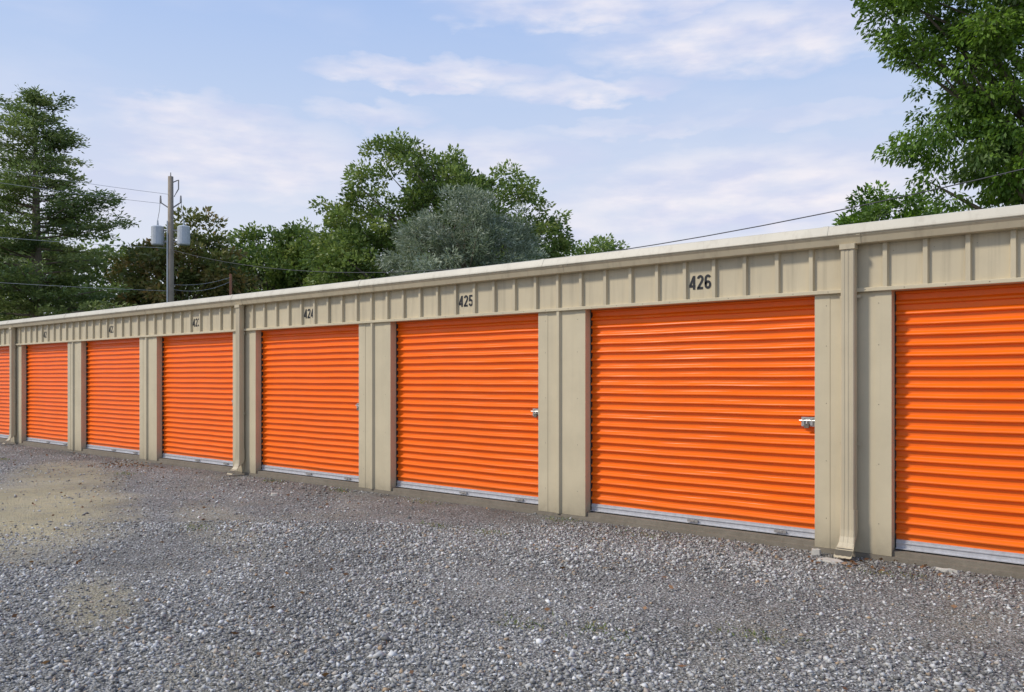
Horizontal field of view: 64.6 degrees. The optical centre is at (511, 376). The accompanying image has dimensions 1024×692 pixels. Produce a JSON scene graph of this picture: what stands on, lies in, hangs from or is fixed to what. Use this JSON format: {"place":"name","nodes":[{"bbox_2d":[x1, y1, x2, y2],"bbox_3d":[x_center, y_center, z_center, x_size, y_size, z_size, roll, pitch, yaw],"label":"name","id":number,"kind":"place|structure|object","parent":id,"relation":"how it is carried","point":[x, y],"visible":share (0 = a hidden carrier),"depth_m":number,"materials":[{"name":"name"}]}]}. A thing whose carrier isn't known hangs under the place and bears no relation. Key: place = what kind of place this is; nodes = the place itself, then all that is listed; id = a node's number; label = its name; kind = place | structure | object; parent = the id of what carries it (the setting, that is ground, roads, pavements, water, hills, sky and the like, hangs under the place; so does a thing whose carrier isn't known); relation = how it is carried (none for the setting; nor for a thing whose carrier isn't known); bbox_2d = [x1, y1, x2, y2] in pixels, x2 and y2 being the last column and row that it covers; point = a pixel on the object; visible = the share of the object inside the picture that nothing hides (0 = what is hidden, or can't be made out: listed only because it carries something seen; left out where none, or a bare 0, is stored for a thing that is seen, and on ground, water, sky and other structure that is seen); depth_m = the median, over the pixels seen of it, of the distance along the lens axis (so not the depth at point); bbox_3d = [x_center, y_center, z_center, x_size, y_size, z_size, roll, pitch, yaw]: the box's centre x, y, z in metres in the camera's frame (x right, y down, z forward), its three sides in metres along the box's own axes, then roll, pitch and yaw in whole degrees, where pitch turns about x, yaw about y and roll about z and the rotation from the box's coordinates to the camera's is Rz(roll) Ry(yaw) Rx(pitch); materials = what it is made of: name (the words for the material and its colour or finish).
{"place":"outdoors","nodes":[
{"label":"outdoors","id":0,"kind":"place"},
{"bbox_2d":[1,458,940,645],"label":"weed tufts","id":1,"kind":"object","parent":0,"point":[600,627],"visible":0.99,"depth_m":6.02,"materials":[{"name":"green plant"}]},
{"bbox_2d":[3,452,1017,689],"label":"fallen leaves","id":2,"kind":"object","parent":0,"point":[412,671],"visible":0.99,"depth_m":6.59,"materials":[{"name":"brown plant"}]},
{"bbox_2d":[0,442,1023,691],"bbox_3d":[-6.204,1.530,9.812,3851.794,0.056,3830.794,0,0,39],"label":"gravel ground","id":3,"kind":"structure","parent":0,"point":[20,514],"depth_m":5.62,"materials":[{"name":"grey gravel"}]},
{"bbox_2d":[0,234,112,318],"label":"cedar tree","id":4,"kind":"object","parent":3,"relation":"on","point":[60,289],"visible":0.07,"depth_m":43.41,"materials":[{"name":"green plant"}]},
{"bbox_2d":[0,82,140,320],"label":"cedar tree","id":5,"kind":"object","parent":3,"relation":"on","point":[42,297],"visible":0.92,"depth_m":37.48,"materials":[{"name":"green plant"}]},
{"bbox_2d":[151,172,189,301],"bbox_3d":[-15.188,-3.660,36.035,1.697,10.880,0.537,0,0,0],"label":"utility pole","id":6,"kind":"object","parent":3,"relation":"on","point":[158,230],"visible":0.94,"depth_m":35.92,"materials":[{"name":"grey wood"}]},
{"bbox_2d":[0,170,229,290],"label":"overhead lines","id":7,"kind":"object","parent":6,"relation":"attached to","point":[97,244],"visible":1,"depth_m":33.80,"materials":[{"name":"metal"}]},
{"bbox_2d":[170,168,1023,272],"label":"power lines","id":8,"kind":"object","parent":6,"relation":"attached to","point":[684,239],"visible":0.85,"depth_m":16.70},
{"bbox_2d":[103,205,262,307],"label":"magnolia tree","id":9,"kind":"object","parent":3,"relation":"on","point":[190,271],"visible":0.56,"depth_m":40.81,"materials":[{"name":"green plant"}]},
{"bbox_2d":[229,274,231,294],"bbox_3d":[-13.589,-1.595,39.116,0.192,6.750,0.192,0,0,39],"label":"utility pole","id":10,"kind":"object","parent":3,"relation":"on","point":[230,284],"visible":0.21,"depth_m":39.06,"materials":[{"name":"brown wood"}]},
{"bbox_2d":[222,220,320,293],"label":"oak tree","id":11,"kind":"object","parent":3,"relation":"on","point":[259,254],"visible":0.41,"depth_m":48.82,"materials":[{"name":"green plant"}]},
{"bbox_2d":[0,232,580,314],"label":"distant tree line","id":12,"kind":"object","parent":3,"relation":"on","point":[101,282],"visible":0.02,"depth_m":49.64,"materials":[{"name":"green plant"}]},
{"bbox_2d":[262,216,389,290],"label":"oak tree","id":13,"kind":"object","parent":3,"relation":"on","point":[305,233],"visible":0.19,"depth_m":48.44,"materials":[{"name":"green plant"}]},
{"bbox_2d":[301,127,580,286],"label":"oak tree","id":14,"kind":"object","parent":3,"relation":"on","point":[419,194],"visible":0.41,"depth_m":43.82,"materials":[{"name":"green plant"}]},
{"bbox_2d":[374,183,549,276],"bbox_3d":[-2.246,-3.691,38.029,7.576,11.001,8.067,0,0,39],"label":"willow tree","id":15,"kind":"object","parent":3,"relation":"on","point":[473,245],"visible":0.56,"depth_m":36.99,"materials":[{"name":"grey plant"}]},
{"bbox_2d":[0,438,1023,578],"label":"concrete slab","id":16,"kind":"structure","parent":3,"relation":"on","point":[973,565],"depth_m":8.30,"materials":[{"name":"grey concrete"}]},
{"bbox_2d":[11,290,894,555],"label":"wall piers","id":17,"kind":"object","parent":16,"relation":"on","point":[564,420],"depth_m":8.79,"materials":[{"name":"beige paint"}]},
{"bbox_2d":[2,327,15,443],"bbox_3d":[-11.397,0.190,18.346,0.172,2.628,0.230,0,0,39],"label":"downspout","id":18,"kind":"object","parent":17,"relation":"attached to","point":[12,402],"visible":1,"depth_m":18.36,"materials":[{"name":"paint"}]},
{"bbox_2d":[26,346,64,445],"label":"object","id":19,"kind":"object","parent":17,"relation":"attached to","point":[27,394],"visible":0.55,"depth_m":18.33,"materials":[{"name":"metal"}]},
{"bbox_2d":[86,341,137,454],"bbox_3d":[-7.670,0.365,15.671,2.418,2.170,0.060,0,0,39],"label":"door frame","id":20,"kind":"object","parent":17,"relation":"attached to","point":[87,400],"visible":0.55,"depth_m":16.41,"materials":[{"name":"metal"}]},
{"bbox_2d":[162,337,232,466],"bbox_3d":[-5.301,0.365,13.749,2.418,2.170,0.060,0,0,39],"label":"door frame","id":21,"kind":"object","parent":17,"relation":"attached to","point":[163,404],"visible":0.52,"depth_m":14.49,"materials":[{"name":"metal"}]},
{"bbox_2d":[227,305,244,474],"bbox_3d":[-4.292,0.190,12.580,0.172,2.628,0.230,0,0,39],"label":"downspout","id":22,"kind":"object","parent":17,"relation":"attached to","point":[240,449],"visible":1,"depth_m":12.60,"materials":[{"name":"paint"}]},
{"bbox_2d":[261,332,354,481],"bbox_3d":[-2.933,0.365,11.827,2.418,2.170,0.060,0,0,39],"label":"door frame","id":23,"kind":"object","parent":17,"relation":"attached to","point":[262,413],"visible":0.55,"depth_m":12.56,"materials":[{"name":"metal"}]},
{"bbox_2d":[396,322,537,504],"bbox_3d":[-0.565,0.365,9.905,2.418,2.170,0.060,0,0,39],"label":"door frame","id":24,"kind":"object","parent":17,"relation":"attached to","point":[397,424],"visible":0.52,"depth_m":10.64,"materials":[{"name":"metal"}]},
{"bbox_2d":[459,491,523,500],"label":"lift handles","id":25,"kind":"object","parent":24,"relation":"attached to","point":[461,492],"visible":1,"depth_m":9.34,"materials":[{"name":"metal"}]},
{"bbox_2d":[0,229,1023,344],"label":"header panel","id":26,"kind":"object","parent":17,"relation":"on","point":[987,256],"visible":0.7,"depth_m":8.27,"materials":[{"name":"beige metal"}]},
{"bbox_2d":[0,346,8,434],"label":"roll-up door","id":27,"kind":"structure","parent":26,"relation":"hanging from","point":[4,390],"depth_m":19.18,"materials":[{"name":"orange paint"}]},
{"bbox_2d":[0,434,8,437],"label":"bottom bar","id":28,"kind":"object","parent":27,"relation":"attached to","point":[3,436],"depth_m":19.17,"materials":[{"name":"silver metal"}]},
{"bbox_2d":[26,343,67,441],"bbox_3d":[-10.049,0.230,17.579,2.412,2.274,0.039,0,0,39],"label":"roll-up door","id":29,"kind":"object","parent":26,"relation":"hanging from","point":[47,391],"visible":0.76,"depth_m":17.62,"materials":[{"name":"orange paint"}]},
{"bbox_2d":[26,437,67,445],"bbox_3d":[-10.046,1.399,17.583,2.400,0.075,0.065,0,0,39],"label":"bottom bar","id":30,"kind":"object","parent":29,"relation":"attached to","point":[45,440],"visible":0.64,"depth_m":17.66,"materials":[{"name":"silver metal"}]},
{"bbox_2d":[86,338,138,449],"bbox_3d":[-7.681,0.230,15.657,2.412,2.274,0.039,0,0,39],"label":"roll-up door","id":31,"kind":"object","parent":26,"relation":"hanging from","point":[113,393],"visible":0.84,"depth_m":15.69,"materials":[{"name":"orange paint"}]},
{"bbox_2d":[86,444,138,454],"bbox_3d":[-7.678,1.399,15.661,2.400,0.075,0.065,0,0,39],"label":"bottom bar","id":32,"kind":"object","parent":31,"relation":"attached to","point":[122,450],"visible":0.64,"depth_m":15.70,"materials":[{"name":"silver metal"}]},
{"bbox_2d":[162,332,232,460],"bbox_3d":[-5.312,0.230,13.736,2.412,2.274,0.039,0,0,39],"label":"roll-up door","id":33,"kind":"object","parent":26,"relation":"hanging from","point":[198,395],"visible":0.87,"depth_m":13.73,"materials":[{"name":"orange paint"}]},
{"bbox_2d":[162,453,232,465],"bbox_3d":[-5.309,1.399,13.739,2.400,0.075,0.065,0,0,39],"label":"bottom bar","id":34,"kind":"object","parent":33,"relation":"attached to","point":[192,458],"visible":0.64,"depth_m":13.73,"materials":[{"name":"silver metal"}]},
{"bbox_2d":[304,309,312,317],"bbox_3d":[-2.926,-0.915,11.655,0.224,0.139,0.001,0,0,39],"label":"unit number","id":35,"kind":"object","parent":26,"relation":"attached to","point":[308,314],"visible":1,"depth_m":11.66,"materials":[{"name":"black plastic"}]},
{"bbox_2d":[261,325,358,475],"bbox_3d":[-2.944,0.230,11.814,2.412,2.274,0.039,0,0,39],"label":"roll-up door","id":36,"kind":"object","parent":26,"relation":"hanging from","point":[310,398],"visible":0.84,"depth_m":11.79,"materials":[{"name":"orange paint"}]},
{"bbox_2d":[261,465,358,481],"bbox_3d":[-2.941,1.399,11.817,2.400,0.075,0.065,0,0,39],"label":"bottom bar","id":37,"kind":"object","parent":36,"relation":"attached to","point":[304,472],"visible":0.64,"depth_m":11.77,"materials":[{"name":"silver metal"}]},
{"bbox_2d":[459,295,472,306],"bbox_3d":[-0.555,-0.915,9.731,0.230,0.139,0.001,0,0,39],"label":"unit number","id":38,"kind":"object","parent":26,"relation":"attached to","point":[461,301],"visible":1,"depth_m":9.73,"materials":[{"name":"black paint"}]},
{"bbox_2d":[396,314,537,496],"bbox_3d":[-0.576,0.230,9.892,2.412,2.274,0.039,0,0,39],"label":"roll-up door","id":39,"kind":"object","parent":26,"relation":"hanging from","point":[467,395],"visible":0.91,"depth_m":9.84,"materials":[{"name":"orange paint"}]},
{"bbox_2d":[396,480,537,503],"bbox_3d":[-0.573,1.399,9.895,2.400,0.075,0.065,0,0,39],"label":"bottom bar","id":40,"kind":"object","parent":39,"relation":"attached to","point":[476,493],"visible":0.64,"depth_m":9.83,"materials":[{"name":"silver metal"}]},
{"bbox_2d":[531,409,537,415],"bbox_3d":[0.275,0.400,9.158,0.155,0.084,0.043,0,0,39],"label":"slide latch","id":41,"kind":"object","parent":39,"relation":"attached to","point":[534,411],"visible":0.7,"depth_m":9.18,"materials":[{"name":"metal"}]},
{"bbox_2d":[0,215,1023,328],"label":"box gutter","id":42,"kind":"object","parent":26,"relation":"attached to","point":[958,228],"visible":1,"depth_m":8.15,"materials":[{"name":"paint"}]},
{"bbox_2d":[0,204,1023,324],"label":"eave trim","id":43,"kind":"structure","parent":42,"relation":"on","point":[969,215],"depth_m":8.12,"materials":[{"name":"beige metal"}]},
{"bbox_2d":[0,277,1023,346],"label":"header trim","id":44,"kind":"structure","parent":26,"relation":"attached to","point":[1004,281],"depth_m":8.27,"materials":[{"name":"beige metal"}]},
{"bbox_2d":[689,274,710,289],"bbox_3d":[1.813,-0.915,7.809,0.230,0.139,0.001,0,0,39],"label":"unit number","id":45,"kind":"object","parent":26,"relation":"attached to","point":[706,281],"visible":1,"depth_m":7.80,"materials":[{"name":"black plastic"}]},
{"bbox_2d":[591,296,814,528],"bbox_3d":[1.793,0.230,7.970,2.412,2.274,0.039,0,0,39],"label":"roll-up door","id":46,"kind":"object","parent":26,"relation":"hanging from","point":[700,409],"visible":0.88,"depth_m":7.88,"materials":[{"name":"orange paint"}]},
{"bbox_2d":[590,503,814,538],"bbox_3d":[1.796,1.399,7.973,2.400,0.075,0.065,0,0,39],"label":"bottom bar","id":47,"kind":"object","parent":46,"relation":"attached to","point":[753,526],"visible":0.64,"depth_m":7.87,"materials":[{"name":"silver metal"}]},
{"bbox_2d":[799,417,814,426],"bbox_3d":[2.643,0.400,7.236,0.155,0.084,0.043,0,0,39],"label":"slide latch","id":48,"kind":"object","parent":46,"relation":"attached to","point":[809,420],"visible":0.84,"depth_m":7.24,"materials":[{"name":"metal"}]},
{"bbox_2d":[895,283,1023,553],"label":"roll-up door","id":49,"kind":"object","parent":26,"relation":"hanging from","point":[959,428],"visible":0.91,"depth_m":6.50,"materials":[{"name":"orange paint"}]},
{"bbox_2d":[895,539,1023,564],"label":"bottom bar","id":50,"kind":"object","parent":49,"relation":"attached to","point":[983,554],"visible":1,"depth_m":6.49,"materials":[{"name":"silver metal"}]},
{"bbox_2d":[32,238,1023,523],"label":"panel screws","id":51,"kind":"object","parent":17,"relation":"attached to","point":[878,344],"visible":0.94,"depth_m":7.98,"materials":[{"name":"beige metal"}]},
{"bbox_2d":[591,312,813,538],"bbox_3d":[1.803,0.365,7.983,2.418,2.170,0.060,0,0,39],"label":"door frame","id":52,"kind":"object","parent":17,"relation":"attached to","point":[592,462],"visible":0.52,"depth_m":8.73,"materials":[{"name":"metal"}]},
{"bbox_2d":[687,519,785,533],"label":"lift handles","id":53,"kind":"object","parent":52,"relation":"attached to","point":[775,530],"visible":1,"depth_m":7.42,"materials":[{"name":"metal"}]},
{"bbox_2d":[834,243,860,558],"bbox_3d":[2.813,0.190,6.814,0.172,2.628,0.230,0,0,39],"label":"downspout","id":54,"kind":"object","parent":17,"relation":"attached to","point":[849,296],"visible":1,"depth_m":6.83,"materials":[{"name":"paint"}]},
{"bbox_2d":[835,547,852,556],"bbox_3d":[2.770,1.462,6.761,0.133,0.053,0.056,0,0,39],"label":"downspout mouth","id":55,"kind":"object","parent":54,"relation":"attached to","point":[843,553],"visible":1,"depth_m":6.76},
{"bbox_2d":[895,291,1022,564],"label":"door frame","id":56,"kind":"object","parent":17,"relation":"attached to","point":[895,461],"visible":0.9,"depth_m":6.80,"materials":[{"name":"metal"}]},
{"bbox_2d":[544,233,629,256],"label":"oak tree","id":57,"kind":"object","parent":3,"relation":"on","point":[603,246],"visible":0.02,"depth_m":54.02,"materials":[{"name":"green plant"}]},
{"bbox_2d":[271,493,959,573],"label":"flat stones","id":58,"kind":"object","parent":3,"relation":"on","point":[817,551],"visible":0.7,"depth_m":6.65,"materials":[{"name":"grey stone"}]},
{"bbox_2d":[832,179,947,225],"bbox_3d":[14.268,-2.766,30.155,5.323,9.141,3.773,0,0,-15],"label":"hackberry tree","id":59,"kind":"object","parent":3,"relation":"on","point":[880,211],"visible":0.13,"depth_m":29.41,"materials":[{"name":"green plant"}]},
{"bbox_2d":[850,0,1023,214],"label":"pecan tree","id":60,"kind":"object","parent":3,"relation":"on","point":[991,37],"visible":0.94,"depth_m":19.90,"materials":[{"name":"green plant"}]},
{"bbox_2d":[0,0,1023,312],"label":"sky","id":61,"kind":"structure","parent":0,"point":[651,122],"materials":[{"name":"blue"}]}
]}

